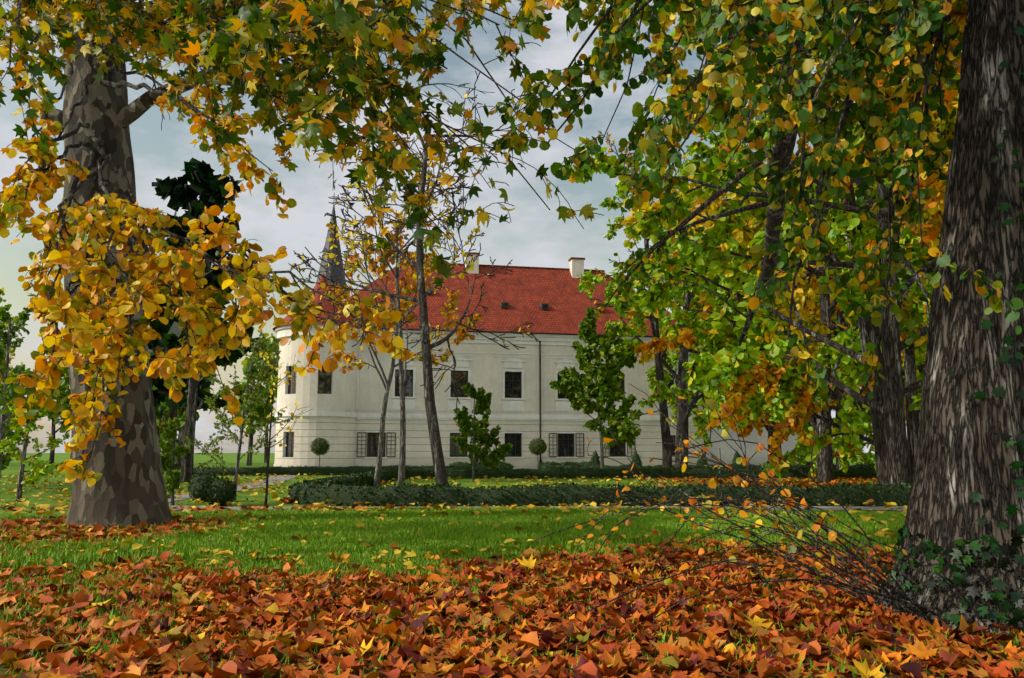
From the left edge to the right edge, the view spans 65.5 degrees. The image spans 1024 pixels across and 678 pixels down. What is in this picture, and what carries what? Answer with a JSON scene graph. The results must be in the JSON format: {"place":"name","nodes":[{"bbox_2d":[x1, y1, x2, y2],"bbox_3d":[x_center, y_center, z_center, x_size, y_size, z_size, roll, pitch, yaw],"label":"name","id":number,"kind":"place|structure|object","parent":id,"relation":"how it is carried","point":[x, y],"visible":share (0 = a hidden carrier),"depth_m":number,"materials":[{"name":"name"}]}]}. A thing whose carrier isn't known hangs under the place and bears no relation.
{"place":"outdoors","nodes":[
{"label":"outdoors","id":0,"kind":"place"},
{"bbox_2d":[0,0,906,452],"label":"sky","id":1,"kind":"structure","parent":0,"point":[534,236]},
{"bbox_2d":[0,453,1023,677],"bbox_3d":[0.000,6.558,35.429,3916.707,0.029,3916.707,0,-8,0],"label":"ground","id":2,"kind":"structure","parent":0,"point":[230,459],"depth_m":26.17,"materials":[{"name":"plant"}]},
{"bbox_2d":[0,347,15,383],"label":"tree","id":3,"kind":"object","parent":2,"relation":"on","point":[10,357],"visible":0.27,"depth_m":36.18,"materials":[{"name":"yellow plant"}]},
{"bbox_2d":[1,427,15,469],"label":"tree","id":4,"kind":"object","parent":2,"relation":"on","point":[6,457],"visible":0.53,"depth_m":30.95,"materials":[{"name":"green plant"}]},
{"bbox_2d":[0,307,24,356],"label":"tree","id":5,"kind":"object","parent":2,"relation":"on","point":[17,341],"visible":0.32,"depth_m":40.81,"materials":[{"name":"green plant"}]},
{"bbox_2d":[0,287,29,398],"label":"tree","id":6,"kind":"object","parent":2,"relation":"on","point":[14,319],"visible":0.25,"depth_m":48.96,"materials":[{"name":"green plant"}]},
{"bbox_2d":[0,364,30,477],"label":"tree","id":7,"kind":"object","parent":2,"relation":"on","point":[20,440],"visible":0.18,"depth_m":32.49,"materials":[{"name":"green plant"}]},
{"bbox_2d":[9,423,21,440],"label":"tree","id":8,"kind":"object","parent":2,"relation":"on","point":[12,437],"visible":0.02,"depth_m":84.93,"materials":[{"name":"green plant"}]},
{"bbox_2d":[0,304,51,470],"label":"tree","id":9,"kind":"object","parent":2,"relation":"on","point":[9,393],"visible":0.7,"depth_m":29.03,"materials":[{"name":"green plant"}]},
{"bbox_2d":[0,373,69,500],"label":"tree","id":10,"kind":"object","parent":2,"relation":"on","point":[34,474],"visible":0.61,"depth_m":25.18,"materials":[{"name":"green plant"}]},
{"bbox_2d":[24,359,69,463],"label":"tree","id":11,"kind":"object","parent":2,"relation":"on","point":[53,432],"visible":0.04,"depth_m":104.17,"materials":[{"name":"green plant"}]},
{"bbox_2d":[48,367,71,457],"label":"tree","id":12,"kind":"object","parent":2,"relation":"on","point":[60,394],"visible":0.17,"depth_m":85.38,"materials":[{"name":"green plant"}]},
{"bbox_2d":[157,409,170,452],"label":"tree","id":13,"kind":"object","parent":2,"relation":"on","point":[160,429],"visible":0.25,"depth_m":30.41,"materials":[{"name":"green plant"}]},
{"bbox_2d":[159,417,190,504],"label":"tree","id":14,"kind":"object","parent":2,"relation":"on","point":[171,475],"visible":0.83,"depth_m":22.51,"materials":[{"name":"green plant"}]},
{"bbox_2d":[152,374,216,469],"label":"tree","id":15,"kind":"object","parent":2,"relation":"on","point":[181,410],"visible":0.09,"depth_m":68.98,"materials":[{"name":"green plant"}]},
{"bbox_2d":[149,237,227,448],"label":"pine tree","id":16,"kind":"object","parent":2,"relation":"on","point":[160,393],"visible":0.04,"depth_m":51.60,"materials":[{"name":"green plant"}]},
{"bbox_2d":[189,469,206,482],"bbox_3d":[-12.906,5.831,32.983,0.883,0.872,0.861,0,-8,0],"label":"box ball","id":17,"kind":"object","parent":2,"relation":"on","point":[199,471],"visible":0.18,"depth_m":32.84,"materials":[{"name":"green plant"}]},
{"bbox_2d":[188,472,217,501],"bbox_3d":[-9.518,4.599,24.602,1.024,0.975,0.987,0,-8,0],"label":"box ball","id":18,"kind":"object","parent":2,"relation":"on","point":[197,485],"visible":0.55,"depth_m":24.30,"materials":[{"name":"green plant"}]},
{"bbox_2d":[147,157,260,481],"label":"pine tree","id":19,"kind":"object","parent":2,"relation":"on","point":[206,185],"visible":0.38,"depth_m":41.74,"materials":[{"name":"green plant"}]},
{"bbox_2d":[203,476,236,505],"bbox_3d":[-8.254,4.341,22.539,0.911,0.939,0.918,0,-8,0],"label":"box ball","id":20,"kind":"object","parent":2,"relation":"on","point":[221,491],"visible":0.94,"depth_m":22.30,"materials":[{"name":"green plant"}]},
{"bbox_2d":[182,329,292,500],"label":"feathery tree","id":21,"kind":"object","parent":2,"relation":"on","point":[261,347],"visible":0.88,"depth_m":25.15,"materials":[{"name":"green plant"}]},
{"bbox_2d":[216,333,278,462],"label":"tree","id":22,"kind":"object","parent":2,"relation":"on","point":[268,342],"visible":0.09,"depth_m":117.09,"materials":[{"name":"green plant"}]},
{"bbox_2d":[233,353,278,465],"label":"tree","id":23,"kind":"object","parent":2,"relation":"on","point":[264,409],"visible":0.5,"depth_m":90.96,"materials":[{"name":"green plant"}]},
{"bbox_2d":[259,350,311,504],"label":"tree sapling","id":24,"kind":"object","parent":2,"relation":"on","point":[273,389],"visible":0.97,"depth_m":23.00,"materials":[{"name":"green plant"}]},
{"bbox_2d":[0,0,603,529],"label":"plane tree","id":25,"kind":"object","parent":2,"relation":"on","point":[104,300],"visible":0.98,"depth_m":11.01,"materials":[{"name":"yellow plant"}]},
{"bbox_2d":[310,438,329,465],"bbox_3d":[-13.440,8.145,55.700,1.439,2.570,1.432,0,-8,0],"label":"topiary standard","id":26,"kind":"object","parent":2,"relation":"on","point":[319,446],"visible":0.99,"depth_m":55.40,"materials":[{"name":"green plant"}]},
{"bbox_2d":[193,465,512,475],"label":"hedge","id":27,"kind":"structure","parent":2,"relation":"on","point":[292,470],"depth_m":52.77,"materials":[{"name":"green plant"}]},
{"bbox_2d":[320,211,482,485],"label":"walnut tree","id":28,"kind":"object","parent":2,"relation":"on","point":[383,272],"visible":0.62,"depth_m":35.59,"materials":[{"name":"yellow plant"}]},
{"bbox_2d":[322,142,484,485],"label":"walnut tree","id":29,"kind":"object","parent":2,"relation":"on","point":[402,371],"visible":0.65,"depth_m":30.28,"materials":[{"name":"brown plant"}]},
{"bbox_2d":[288,52,551,484],"bbox_3d":[-3.294,-3.104,30.398,10.079,17.889,8.459,3,-9,-19],"label":"walnut tree","id":30,"kind":"object","parent":2,"relation":"on","point":[435,437],"visible":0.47,"depth_m":30.07,"materials":[{"name":"brown plant"}]},
{"bbox_2d":[0,473,906,577],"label":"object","id":31,"kind":"object","parent":2,"relation":"on","point":[639,549],"visible":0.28,"depth_m":15.15,"materials":[{"name":"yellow plant"}]},
{"bbox_2d":[447,461,469,465],"bbox_3d":[-3.800,9.419,58.233,1.966,0.988,1.630,0,-8,0],"label":"bush","id":32,"kind":"object","parent":2,"relation":"on","point":[458,463],"visible":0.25,"depth_m":57.92,"materials":[{"name":"green plant"}]},
{"bbox_2d":[450,382,512,480],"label":"young tree","id":33,"kind":"object","parent":2,"relation":"on","point":[479,433],"visible":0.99,"depth_m":41.60,"materials":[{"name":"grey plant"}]},
{"bbox_2d":[500,461,513,468],"bbox_3d":[-0.822,9.511,58.824,1.997,0.988,1.623,0,-8,0],"label":"bush","id":34,"kind":"object","parent":2,"relation":"on","point":[507,464],"visible":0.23,"depth_m":58.47,"materials":[{"name":"green plant"}]},
{"bbox_2d":[0,549,1023,677],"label":"ground leaves","id":35,"kind":"object","parent":2,"relation":"on","point":[926,655],"visible":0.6,"depth_m":6.63,"materials":[{"name":"orange plant"}]},
{"bbox_2d":[273,193,799,469],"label":"castle","id":36,"kind":"structure","parent":2,"relation":"on","point":[528,404],"depth_m":63.08,"materials":[{"name":"white paint"}]},
{"bbox_2d":[168,475,906,510],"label":"path gravel","id":37,"kind":"structure","parent":2,"relation":"on","point":[239,488],"depth_m":21.96,"materials":[{"name":"grey gravel"}]},
{"bbox_2d":[528,438,546,455],"bbox_3d":[1.889,8.560,58.490,1.404,2.534,1.418,0,-8,0],"label":"topiary standard","id":38,"kind":"object","parent":2,"relation":"on","point":[537,446],"visible":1,"depth_m":58.17,"materials":[{"name":"green plant"}]},
{"bbox_2d":[537,461,559,468],"bbox_3d":[2.897,9.599,59.518,2.029,0.953,1.629,0,-8,0],"label":"bush","id":39,"kind":"object","parent":2,"relation":"on","point":[547,464],"visible":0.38,"depth_m":59.24,"materials":[{"name":"green plant"}]},
{"bbox_2d":[559,460,579,465],"bbox_3d":[4.368,9.629,59.846,2.047,1.006,1.591,0,-8,0],"label":"bush","id":40,"kind":"object","parent":2,"relation":"on","point":[569,463],"visible":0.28,"depth_m":59.55,"materials":[{"name":"green plant"}]},
{"bbox_2d":[579,461,598,466],"bbox_3d":[5.632,9.664,60.096,2.041,0.975,1.634,0,-8,0],"label":"bush","id":41,"kind":"object","parent":2,"relation":"on","point":[586,463],"visible":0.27,"depth_m":59.70,"materials":[{"name":"green plant"}]},
{"bbox_2d":[590,450,600,464],"bbox_3d":[6.416,9.396,61.304,1.278,1.755,1.280,0,-8,0],"label":"topiary cone","id":42,"kind":"object","parent":2,"relation":"on","point":[595,460],"visible":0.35,"depth_m":61.15,"materials":[{"name":"green plant"}]},
{"bbox_2d":[549,306,642,468],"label":"young green tree","id":43,"kind":"object","parent":2,"relation":"on","point":[608,375],"visible":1,"depth_m":48.48,"materials":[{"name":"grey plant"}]},
{"bbox_2d":[287,467,911,506],"bbox_3d":[13.620,6.113,34.483,41.278,0.755,24.851,0,-8,0],"label":"hedge","id":44,"kind":"object","parent":2,"relation":"on","point":[349,489],"visible":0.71,"depth_m":22.36,"materials":[{"name":"green plant"}]},
{"bbox_2d":[631,450,642,465],"bbox_3d":[9.658,9.490,61.938,1.236,1.852,1.284,0,-8,0],"label":"topiary cone","id":45,"kind":"object","parent":2,"relation":"on","point":[636,460],"visible":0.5,"depth_m":61.77,"materials":[{"name":"green plant"}]},
{"bbox_2d":[599,166,737,467],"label":"chestnut tree","id":46,"kind":"object","parent":2,"relation":"on","point":[682,389],"visible":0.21,"depth_m":56.01,"materials":[{"name":"green plant"}]},
{"bbox_2d":[587,119,756,467],"bbox_3d":[10.868,-3.613,52.098,12.197,24.991,12.492,0,-8,0],"label":"tree","id":47,"kind":"object","parent":2,"relation":"on","point":[666,439],"visible":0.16,"depth_m":52.08,"materials":[{"name":"green plant"}]},
{"bbox_2d":[697,450,707,465],"bbox_3d":[15.050,9.596,63.005,1.238,1.835,1.238,0,-8,0],"label":"topiary cone","id":48,"kind":"object","parent":2,"relation":"on","point":[701,461],"visible":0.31,"depth_m":62.73,"materials":[{"name":"green plant"}]},
{"bbox_2d":[543,463,874,469],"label":"hedge","id":49,"kind":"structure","parent":2,"relation":"on","point":[737,466],"depth_m":57.92,"materials":[{"name":"green plant"}]},
{"bbox_2d":[575,70,875,478],"bbox_3d":[16.043,-7.716,47.031,23.699,31.659,15.913,0,-8,0],"label":"chestnut tree","id":50,"kind":"object","parent":2,"relation":"on","point":[703,150],"visible":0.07,"depth_m":47.05,"materials":[{"name":"green plant"}]},
{"bbox_2d":[732,451,741,463],"bbox_3d":[17.969,9.699,63.536,1.289,1.755,1.270,0,-8,0],"label":"topiary cone","id":51,"kind":"object","parent":2,"relation":"on","point":[736,455],"visible":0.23,"depth_m":63.45,"materials":[{"name":"green plant"}]},
{"bbox_2d":[477,0,1023,641],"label":"linden tree","id":52,"kind":"object","parent":2,"relation":"on","point":[961,542],"visible":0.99,"depth_m":7.42,"materials":[{"name":"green plant"}]},
{"bbox_2d":[671,132,836,463],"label":"chestnut tree","id":53,"kind":"object","parent":2,"relation":"on","point":[674,419],"depth_m":62.44,"materials":[{"name":"green plant"}]},
{"bbox_2d":[567,0,959,485],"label":"chestnut tree","id":54,"kind":"object","parent":2,"relation":"on","point":[718,363],"visible":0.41,"depth_m":26.23,"materials":[{"name":"green plant"}]},
{"bbox_2d":[624,0,955,485],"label":"chestnut tree","id":55,"kind":"object","parent":2,"relation":"on","point":[803,291],"visible":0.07,"depth_m":29.67,"materials":[{"name":"green plant"}]},
{"bbox_2d":[634,51,950,471],"bbox_3d":[19.263,-8.405,37.063,28.013,30.221,13.355,0,-8,0],"label":"chestnut tree","id":56,"kind":"object","parent":2,"relation":"on","point":[797,415],"visible":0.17,"depth_m":33.11,"materials":[{"name":"orange plant"}]},
{"bbox_2d":[672,97,923,482],"bbox_3d":[15.352,-2.259,42.830,12.205,19.754,16.096,0,-8,0],"label":"chestnut tree","id":57,"kind":"object","parent":2,"relation":"on","point":[823,467],"visible":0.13,"depth_m":43.06,"materials":[{"name":"green plant"}]},
{"bbox_2d":[738,144,864,454],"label":"chestnut tree","id":58,"kind":"object","parent":2,"relation":"on","point":[815,283],"visible":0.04,"depth_m":57.48,"materials":[{"name":"green plant"}]},
{"bbox_2d":[745,379,873,465],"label":"chestnut tree","id":59,"kind":"object","parent":2,"relation":"on","point":[865,458],"visible":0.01,"depth_m":75.05,"materials":[{"name":"green plant"}]},
{"bbox_2d":[712,167,919,469],"bbox_3d":[19.872,-2.162,48.792,15.587,21.160,15.324,0,-8,0],"label":"chestnut tree","id":60,"kind":"object","parent":2,"relation":"on","point":[758,425],"visible":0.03,"depth_m":49.34,"materials":[{"name":"green plant"}]},
{"bbox_2d":[712,103,920,419],"bbox_3d":[22.877,-5.470,48.530,21.431,27.632,19.132,0,-8,0],"label":"chestnut tree","id":61,"kind":"object","parent":2,"relation":"on","point":[817,301],"depth_m":49.13,"materials":[{"name":"green plant"}]},
{"bbox_2d":[727,122,940,479],"bbox_3d":[16.760,-1.703,34.254,13.050,16.143,13.427,-7,-11,40],"label":"chestnut tree","id":62,"kind":"object","parent":2,"relation":"on","point":[849,415],"visible":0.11,"depth_m":33.62,"materials":[{"name":"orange plant"}]},
{"bbox_2d":[819,0,968,340],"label":"chestnut tree","id":63,"kind":"object","parent":2,"relation":"on","point":[930,238],"visible":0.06,"depth_m":25.55,"materials":[{"name":"green plant"}]}
]}

